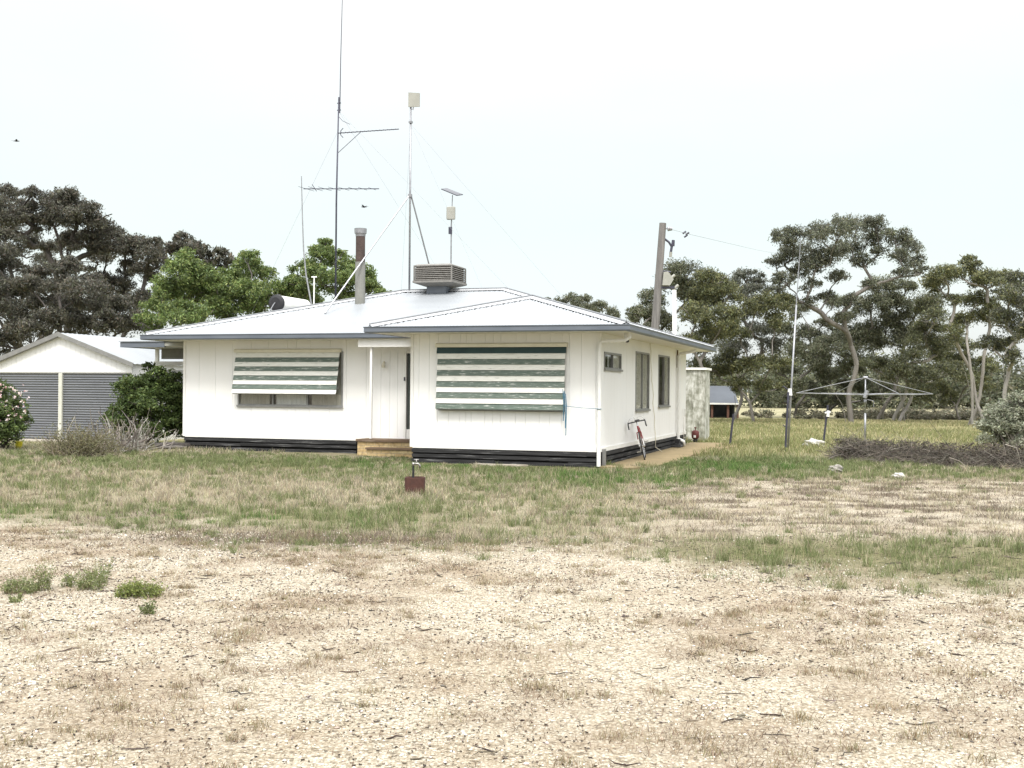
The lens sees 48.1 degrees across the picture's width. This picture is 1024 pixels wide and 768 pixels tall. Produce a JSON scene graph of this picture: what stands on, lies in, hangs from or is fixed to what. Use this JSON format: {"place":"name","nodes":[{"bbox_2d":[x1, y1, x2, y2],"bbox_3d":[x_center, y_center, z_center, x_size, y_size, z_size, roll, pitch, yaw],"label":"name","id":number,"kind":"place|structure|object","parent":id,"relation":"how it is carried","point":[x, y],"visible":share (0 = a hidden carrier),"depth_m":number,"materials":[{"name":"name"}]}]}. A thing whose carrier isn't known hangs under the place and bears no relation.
{"place":"outdoors","nodes":[
{"label":"outdoors","id":0,"kind":"place"},
{"bbox_2d":[0,439,284,454],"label":"verge grass","id":1,"kind":"structure","parent":0,"point":[37,443],"depth_m":30.47,"materials":[{"name":"green plant"}]},
{"bbox_2d":[473,463,527,466],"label":"path","id":2,"kind":"structure","parent":0,"point":[517,465],"depth_m":25.55,"materials":[{"name":"concrete"}]},
{"bbox_2d":[0,394,1023,767],"bbox_3d":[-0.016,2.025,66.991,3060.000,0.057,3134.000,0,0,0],"label":"ground","id":3,"kind":"structure","parent":0,"point":[590,716],"depth_m":7.45,"materials":[{"name":"beige soil"}]},
{"bbox_2d":[8,592,23,602],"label":"weed","id":4,"kind":"object","parent":3,"relation":"on","point":[20,595],"visible":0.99,"depth_m":9.00,"materials":[{"name":"green plant"}]},
{"bbox_2d":[0,378,34,449],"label":"oleander bush","id":5,"kind":"object","parent":3,"relation":"on","point":[10,413],"visible":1,"depth_m":30.03,"materials":[{"name":"green plant"}]},
{"bbox_2d":[15,440,22,448],"bbox_3d":[-13.235,1.598,30.802,0.214,0.294,0.220,0,0,0],"label":"yellow bucket","id":6,"kind":"object","parent":3,"relation":"on","point":[19,443],"visible":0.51,"depth_m":30.73,"materials":[{"name":"plastic"}]},
{"bbox_2d":[0,573,38,593],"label":"weed","id":7,"kind":"object","parent":3,"relation":"on","point":[26,587],"visible":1,"depth_m":9.42,"materials":[{"name":"green plant"}]},
{"bbox_2d":[0,226,56,347],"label":"dark tree","id":8,"kind":"object","parent":3,"relation":"on","point":[14,305],"visible":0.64,"depth_m":51.04,"materials":[{"name":"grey plant"}]},
{"bbox_2d":[27,560,57,590],"bbox_3d":[-3.887,1.596,9.544,0.220,0.249,0.250,1,0,-43],"label":"weed","id":9,"kind":"object","parent":3,"relation":"on","point":[43,579],"visible":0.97,"depth_m":9.54,"materials":[{"name":"green plant"}]},
{"bbox_2d":[0,182,120,331],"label":"dark tree","id":10,"kind":"object","parent":3,"relation":"on","point":[54,205],"visible":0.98,"depth_m":54.58,"materials":[{"name":"green plant"}]},
{"bbox_2d":[60,570,80,586],"bbox_3d":[-3.739,1.645,9.685,0.174,0.146,0.157,0,0,0],"label":"weed","id":11,"kind":"object","parent":3,"relation":"on","point":[69,580],"visible":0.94,"depth_m":9.68,"materials":[{"name":"green plant"}]},
{"bbox_2d":[0,255,150,355],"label":"dark tree","id":12,"kind":"object","parent":3,"relation":"on","point":[107,310],"visible":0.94,"depth_m":48.27,"materials":[{"name":"green plant"}]},
{"bbox_2d":[1,224,154,333],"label":"dark tree","id":13,"kind":"object","parent":3,"relation":"on","point":[84,268],"visible":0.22,"depth_m":67.68,"materials":[{"name":"green plant"}]},
{"bbox_2d":[18,418,144,457],"bbox_3d":[-10.251,1.277,27.674,2.918,0.998,2.579,0,0,0],"label":"dry bush","id":14,"kind":"object","parent":3,"relation":"on","point":[82,445],"visible":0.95,"depth_m":27.23,"materials":[{"name":"grey plant"}]},
{"bbox_2d":[72,564,111,590],"bbox_3d":[-3.491,1.617,9.566,0.312,0.213,0.279,0,0,17],"label":"weed","id":15,"kind":"object","parent":3,"relation":"on","point":[91,581],"visible":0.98,"depth_m":9.54,"materials":[{"name":"green plant"}]},
{"bbox_2d":[0,332,183,442],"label":"garage shed","id":16,"kind":"structure","parent":3,"relation":"on","point":[62,377],"depth_m":35.81,"materials":[{"name":"metal"}]},
{"bbox_2d":[0,373,57,438],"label":"roller door","id":17,"kind":"structure","parent":16,"relation":"in","point":[42,389],"depth_m":36.09,"materials":[{"name":"metal"}]},
{"bbox_2d":[63,374,126,440],"bbox_3d":[-12.897,0.710,35.448,2.350,2.080,0.059,0,0,18],"label":"roller door","id":18,"kind":"structure","parent":16,"relation":"in","point":[85,392],"depth_m":35.55,"materials":[{"name":"metal"}]},
{"bbox_2d":[92,557,113,583],"bbox_3d":[-3.520,1.602,9.870,0.238,0.232,0.164,0,0,0],"label":"weed","id":19,"kind":"object","parent":3,"relation":"on","point":[101,568],"visible":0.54,"depth_m":9.86,"materials":[{"name":"green plant"}]},
{"bbox_2d":[44,406,178,453],"bbox_3d":[-9.979,1.170,29.462,2.992,1.215,3.257,0,0,0],"label":"pruned shrub","id":20,"kind":"object","parent":3,"relation":"on","point":[141,440],"visible":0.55,"depth_m":29.20,"materials":[{"name":"plant"}]},
{"bbox_2d":[89,225,167,336],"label":"dark tree","id":21,"kind":"object","parent":3,"relation":"on","point":[136,248],"visible":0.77,"depth_m":56.18,"materials":[{"name":"green plant"}]},
{"bbox_2d":[114,577,167,598],"bbox_3d":[-3.014,1.643,9.251,0.425,0.168,0.317,0,0,0],"label":"weed","id":22,"kind":"object","parent":3,"relation":"on","point":[151,590],"visible":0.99,"depth_m":9.23,"materials":[{"name":"green plant"}]},
{"bbox_2d":[99,361,184,442],"bbox_3d":[-10.338,0.617,33.039,2.922,2.561,2.475,0,0,40],"label":"shrub","id":23,"kind":"object","parent":3,"relation":"on","point":[141,393],"visible":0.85,"depth_m":32.61,"materials":[{"name":"green plant"}]},
{"bbox_2d":[136,599,157,614],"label":"weed","id":24,"kind":"object","parent":3,"relation":"on","point":[149,610],"visible":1,"depth_m":8.56,"materials":[{"name":"green plant"}]},
{"bbox_2d":[155,442,190,448],"bbox_3d":[-9.274,1.677,31.357,0.961,0.185,0.304,0,0,-9],"label":"timber log","id":25,"kind":"object","parent":3,"relation":"on","point":[180,444],"visible":0.67,"depth_m":31.32,"materials":[{"name":"grey wood"}]},
{"bbox_2d":[131,246,234,332],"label":"pepper tree","id":26,"kind":"object","parent":3,"relation":"on","point":[179,294],"visible":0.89,"depth_m":45.20,"materials":[{"name":"green plant"}]},
{"bbox_2d":[160,230,234,313],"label":"dark tree","id":27,"kind":"object","parent":3,"relation":"on","point":[180,239],"visible":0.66,"depth_m":61.53,"materials":[{"name":"green plant"}]},
{"bbox_2d":[194,248,312,319],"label":"pepper tree","id":28,"kind":"object","parent":3,"relation":"on","point":[238,282],"visible":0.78,"depth_m":46.31,"materials":[{"name":"green plant"}]},
{"bbox_2d":[270,237,391,303],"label":"pepper tree","id":29,"kind":"object","parent":3,"relation":"on","point":[324,248],"visible":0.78,"depth_m":45.58,"materials":[{"name":"green plant"}]},
{"bbox_2d":[405,476,424,494],"bbox_3d":[-1.567,1.650,18.538,0.328,0.295,0.328,0,0,0],"label":"rusty tin","id":30,"kind":"object","parent":3,"relation":"on","point":[415,483],"visible":0.84,"depth_m":18.38,"materials":[{"name":"brown metal"}]},
{"bbox_2d":[412,459,420,477],"bbox_3d":[-1.547,1.495,18.539,0.143,0.566,0.044,0,0,0],"label":"garden tap","id":31,"kind":"object","parent":30,"relation":"in","point":[414,464],"visible":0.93,"depth_m":18.53,"materials":[{"name":"silver metal"}]},
{"bbox_2d":[119,287,715,467],"bbox_3d":[-2.941,-0.456,32.928,15.694,4.784,13.409,0,0,18],"label":"farmhouse","id":32,"kind":"object","parent":3,"relation":"on","point":[463,375],"visible":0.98,"depth_m":29.34,"materials":[{"name":"paint"}]},
{"bbox_2d":[269,294,309,310],"bbox_3d":[-6.955,-2.164,35.793,0.530,1.141,2.134,0,0,18],"label":"hot water tank","id":33,"kind":"object","parent":32,"relation":"on","point":[277,302],"visible":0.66,"depth_m":35.09,"materials":[{"name":"white metal"}]},
{"bbox_2d":[236,352,342,407],"bbox_3d":[-5.903,-0.119,30.495,3.160,1.480,0.100,0,0,18],"label":"window","id":34,"kind":"structure","parent":32,"relation":"in","point":[244,400],"depth_m":30.45,"materials":[{"name":"glass"}]},
{"bbox_2d":[301,176,311,303],"bbox_3d":[-6.605,-4.613,36.904,0.436,4.164,0.052,0,0,18],"label":"whip aerial","id":35,"kind":"object","parent":32,"relation":"on","point":[303,246],"visible":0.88,"depth_m":36.92,"materials":[{"name":"grey metal"}]},
{"bbox_2d":[311,276,316,303],"bbox_3d":[-6.295,-2.587,36.475,0.180,1.668,0.044,0,0,18],"label":"vent stub","id":36,"kind":"object","parent":32,"relation":"on","point":[313,277],"visible":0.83,"depth_m":36.46,"materials":[{"name":"white plastic"}]},
{"bbox_2d":[354,228,366,303],"bbox_3d":[-4.382,-3.270,33.137,0.355,2.438,0.360,0,0,18],"label":"chimney flue","id":37,"kind":"object","parent":32,"relation":"on","point":[360,233],"visible":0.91,"depth_m":33.02,"materials":[{"name":"grey metal"}]},
{"bbox_2d":[251,0,506,313],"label":"aerial mast","id":38,"kind":"object","parent":32,"relation":"on","point":[338,110],"visible":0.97,"depth_m":33.80,"materials":[{"name":"metal"}]},
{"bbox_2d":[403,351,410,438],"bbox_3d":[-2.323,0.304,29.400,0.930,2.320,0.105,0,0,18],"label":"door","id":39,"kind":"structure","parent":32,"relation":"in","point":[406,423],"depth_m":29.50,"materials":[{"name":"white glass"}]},
{"bbox_2d":[412,263,466,293],"bbox_3d":[-2.129,-3.076,33.970,1.243,0.865,1.243,0,0,18],"label":"evaporative cooler","id":40,"kind":"object","parent":32,"relation":"on","point":[441,278],"visible":0.99,"depth_m":33.52,"materials":[{"name":"paint"}]},
{"bbox_2d":[324,92,567,313],"bbox_3d":[-1.563,-5.043,34.959,7.504,7.351,8.002,0,0,18],"label":"panel antenna","id":41,"kind":"object","parent":32,"relation":"attached to","point":[413,100],"visible":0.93,"depth_m":34.35,"materials":[{"name":"grey metal"}]},
{"bbox_2d":[441,188,462,263],"bbox_3d":[-1.861,-4.215,35.362,0.612,3.730,0.332,0,0,11],"label":"weather station","id":42,"kind":"object","parent":32,"relation":"on","point":[450,211],"visible":0.88,"depth_m":35.29,"materials":[{"name":"metal"}]},
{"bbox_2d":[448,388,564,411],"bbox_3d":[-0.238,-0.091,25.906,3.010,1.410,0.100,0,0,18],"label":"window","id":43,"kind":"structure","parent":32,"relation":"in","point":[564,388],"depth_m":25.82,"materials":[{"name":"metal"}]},
{"bbox_2d":[562,389,595,434],"bbox_3d":[1.535,0.624,25.178,0.861,1.021,0.118,0,0,9],"label":"blue rope","id":44,"kind":"object","parent":32,"relation":"hanging from","point":[564,398],"visible":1,"depth_m":25.21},
{"bbox_2d":[604,352,622,371],"bbox_3d":[2.316,-0.504,26.378,0.100,0.420,1.810,0,0,18],"label":"window","id":45,"kind":"structure","parent":32,"relation":"in","point":[616,359],"depth_m":26.48,"materials":[{"name":"glass"}]},
{"bbox_2d":[635,351,650,411],"bbox_3d":[3.374,-0.054,29.696,0.100,1.530,1.820,0,0,18],"label":"window","id":46,"kind":"structure","parent":32,"relation":"in","point":[642,374],"depth_m":29.69,"materials":[{"name":"glass"}]},
{"bbox_2d":[658,355,670,407],"bbox_3d":[4.317,-0.067,32.644,0.100,1.480,1.770,0,0,18],"label":"window","id":47,"kind":"structure","parent":32,"relation":"in","point":[665,359],"depth_m":33.07,"materials":[{"name":"glass"}]},
{"bbox_2d":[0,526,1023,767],"bbox_3d":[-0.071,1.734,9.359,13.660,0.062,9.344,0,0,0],"label":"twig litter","id":48,"kind":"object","parent":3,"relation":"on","point":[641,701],"visible":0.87,"depth_m":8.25,"materials":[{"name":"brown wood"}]},
{"bbox_2d":[4,466,1023,544],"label":"dry grass","id":49,"kind":"structure","parent":3,"relation":"on","point":[698,514],"depth_m":15.79,"materials":[{"name":"beige plant"}]},
{"bbox_2d":[545,291,620,318],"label":"gum tree","id":50,"kind":"object","parent":3,"relation":"on","point":[572,299],"visible":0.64,"depth_m":77.32,"materials":[{"name":"green plant"}]},
{"bbox_2d":[624,257,704,331],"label":"gum tree","id":51,"kind":"object","parent":3,"relation":"on","point":[683,269],"visible":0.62,"depth_m":62.61,"materials":[{"name":"green plant"}]},
{"bbox_2d":[669,290,675,333],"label":"service mast","id":52,"kind":"object","parent":3,"relation":"on","point":[673,312],"visible":0.41,"depth_m":43.45,"materials":[{"name":"white metal"}]},
{"bbox_2d":[692,427,698,441],"bbox_3d":[5.990,1.667,37.471,0.239,0.526,0.310,0,0,18],"label":"water pump","id":53,"kind":"object","parent":3,"relation":"on","point":[695,434],"visible":0.94,"depth_m":37.36,"materials":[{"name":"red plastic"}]},
{"bbox_2d":[684,368,711,440],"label":"fibro outhouse","id":54,"kind":"structure","parent":3,"relation":"on","point":[698,398],"depth_m":39.32,"materials":[{"name":"beige concrete"}]},
{"bbox_2d":[651,223,771,329],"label":"power pole","id":55,"kind":"object","parent":3,"relation":"on","point":[663,279],"visible":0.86,"depth_m":44.90,"materials":[{"name":"wood"}]},
{"bbox_2d":[676,266,747,367],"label":"gum tree","id":56,"kind":"object","parent":3,"relation":"on","point":[713,288],"visible":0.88,"depth_m":60.33,"materials":[{"name":"green plant"}]},
{"bbox_2d":[710,386,738,417],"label":"farm shed","id":57,"kind":"structure","parent":3,"relation":"on","point":[723,400],"depth_m":73.90,"materials":[{"name":"grey metal"}]},
{"bbox_2d":[729,414,733,443],"bbox_3d":[6.820,1.479,35.648,0.182,1.095,0.061,0,0,0],"label":"fence picket","id":58,"kind":"object","parent":3,"relation":"on","point":[731,431],"visible":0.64,"depth_m":35.66,"materials":[{"name":"metal"}]},
{"bbox_2d":[686,289,798,421],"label":"gum tree","id":59,"kind":"object","parent":3,"relation":"on","point":[766,303],"visible":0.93,"depth_m":62.03,"materials":[{"name":"green plant"}]},
{"bbox_2d":[713,266,786,419],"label":"gum tree","id":60,"kind":"object","parent":3,"relation":"on","point":[755,284],"visible":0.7,"depth_m":65.89,"materials":[{"name":"green plant"}]},
{"bbox_2d":[784,392,788,446],"bbox_3d":[7.884,1.101,32.919,0.145,1.746,0.063,0,0,0],"label":"steel post","id":61,"kind":"object","parent":3,"relation":"on","point":[786,425],"visible":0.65,"depth_m":32.89,"materials":[{"name":"metal"}]},
{"bbox_2d":[783,238,800,447],"bbox_3d":[8.161,-1.197,33.448,0.508,6.133,0.155,0,0,0],"label":"radio mast","id":62,"kind":"object","parent":3,"relation":"on","point":[790,392],"visible":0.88,"depth_m":33.47,"materials":[{"name":"grey metal"}]},
{"bbox_2d":[766,293,847,417],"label":"gum tree","id":63,"kind":"object","parent":3,"relation":"on","point":[817,356],"visible":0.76,"depth_m":75.05,"materials":[{"name":"green plant"}]},
{"bbox_2d":[802,438,824,445],"bbox_3d":[9.504,1.860,36.066,0.648,0.330,0.510,0,0,36],"label":"white rock","id":64,"kind":"object","parent":3,"relation":"on","point":[815,441],"visible":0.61,"depth_m":35.95,"materials":[{"name":"white stone"}]},
{"bbox_2d":[823,405,830,440],"bbox_3d":[10.273,1.375,37.493,0.256,1.377,0.130,0,0,0],"label":"fence picket","id":65,"kind":"object","parent":3,"relation":"on","point":[827,412],"visible":0.83,"depth_m":37.53,"materials":[{"name":"metal"}]},
{"bbox_2d":[829,464,842,472],"bbox_3d":[6.897,1.821,24.428,0.321,0.225,0.231,1,0,-18],"label":"grey stone","id":66,"kind":"object","parent":3,"relation":"on","point":[839,468],"visible":0.69,"depth_m":24.34,"materials":[{"name":"grey stone"}]},
{"bbox_2d":[759,212,931,422],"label":"gum tree","id":67,"kind":"object","parent":3,"relation":"on","point":[904,242],"visible":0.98,"depth_m":63.52,"materials":[{"name":"green plant"}]},
{"bbox_2d":[686,349,1023,409],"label":"scrub","id":68,"kind":"object","parent":3,"relation":"on","point":[1016,381],"visible":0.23,"depth_m":120.34,"materials":[{"name":"green plant"}]},
{"bbox_2d":[802,330,916,417],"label":"gum tree","id":69,"kind":"object","parent":3,"relation":"on","point":[858,386],"visible":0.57,"depth_m":75.55,"materials":[{"name":"green plant"}]},
{"bbox_2d":[741,406,987,420],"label":"undergrowth","id":70,"kind":"object","parent":3,"relation":"on","point":[924,414],"visible":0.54,"depth_m":74.74,"materials":[{"name":"green plant"}]},
{"bbox_2d":[796,376,932,437],"bbox_3d":[11.858,0.859,38.523,3.442,2.244,3.442,0,0,37],"label":"clothesline","id":71,"kind":"object","parent":3,"relation":"on","point":[865,394],"visible":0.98,"depth_m":38.43,"materials":[{"name":"grey metal"}]},
{"bbox_2d":[829,273,938,419],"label":"gum tree","id":72,"kind":"object","parent":3,"relation":"on","point":[886,300],"visible":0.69,"depth_m":71.67,"materials":[{"name":"green plant"}]},
{"bbox_2d":[891,472,905,477],"bbox_3d":[7.707,1.833,22.846,0.285,0.143,0.188,0,0,0],"label":"pale stone","id":73,"kind":"object","parent":3,"relation":"on","point":[899,474],"visible":0.52,"depth_m":22.79,"materials":[{"name":"white stone"}]},
{"bbox_2d":[859,290,976,421],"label":"gum tree","id":74,"kind":"object","parent":3,"relation":"on","point":[900,366],"visible":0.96,"depth_m":67.00,"materials":[{"name":"green plant"}]},
{"bbox_2d":[816,415,1023,469],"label":"brush heap","id":75,"kind":"object","parent":3,"relation":"on","point":[907,450],"visible":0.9,"depth_m":27.01,"materials":[{"name":"plant"}]},
{"bbox_2d":[912,335,1016,419],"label":"gum tree","id":76,"kind":"object","parent":3,"relation":"on","point":[946,390],"visible":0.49,"depth_m":71.59,"materials":[{"name":"green plant"}]},
{"bbox_2d":[917,254,1021,424],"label":"gum tree","id":77,"kind":"object","parent":3,"relation":"on","point":[936,279],"visible":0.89,"depth_m":59.92,"materials":[{"name":"green plant"}]},
{"bbox_2d":[971,390,1023,449],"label":"saltbush","id":78,"kind":"object","parent":3,"relation":"on","point":[1005,418],"visible":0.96,"depth_m":34.27,"materials":[{"name":"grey plant"}]},
{"bbox_2d":[972,268,1023,400],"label":"gum tree","id":79,"kind":"object","parent":3,"relation":"on","point":[1009,294],"visible":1,"depth_m":55.58,"materials":[{"name":"green plant"}]},
{"bbox_2d":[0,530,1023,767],"bbox_3d":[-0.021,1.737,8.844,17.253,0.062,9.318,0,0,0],"label":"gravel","id":80,"kind":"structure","parent":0,"point":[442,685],"depth_m":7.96,"materials":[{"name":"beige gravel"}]},
{"bbox_2d":[0,519,1023,767],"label":"dead grass","id":81,"kind":"structure","parent":0,"point":[402,641],"depth_m":7.58,"materials":[{"name":"beige plant"}]},
{"bbox_2d":[0,445,1023,598],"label":"grass","id":82,"kind":"structure","parent":0,"point":[451,504],"depth_m":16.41,"materials":[{"name":"green plant"}]},
{"bbox_2d":[0,0,1023,391],"label":"sky","id":83,"kind":"structure","parent":0,"point":[582,128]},
{"bbox_2d":[600,442,736,469],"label":"path","id":84,"kind":"structure","parent":0,"point":[667,455],"depth_m":29.60,"materials":[{"name":"beige concrete"}]},
{"bbox_2d":[628,417,647,459],"bbox_3d":[3.154,1.321,28.161,0.462,1.059,1.702,-13,-2,7],"label":"bicycle","id":85,"kind":"object","parent":84,"relation":"on","point":[641,441],"visible":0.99,"depth_m":27.77,"materials":[{"name":"red metal"}]},
{"bbox_2d":[685,417,1023,456],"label":"paddock grass","id":86,"kind":"structure","parent":0,"point":[769,426],"depth_m":45.17,"materials":[{"name":"green plant"}]}
]}

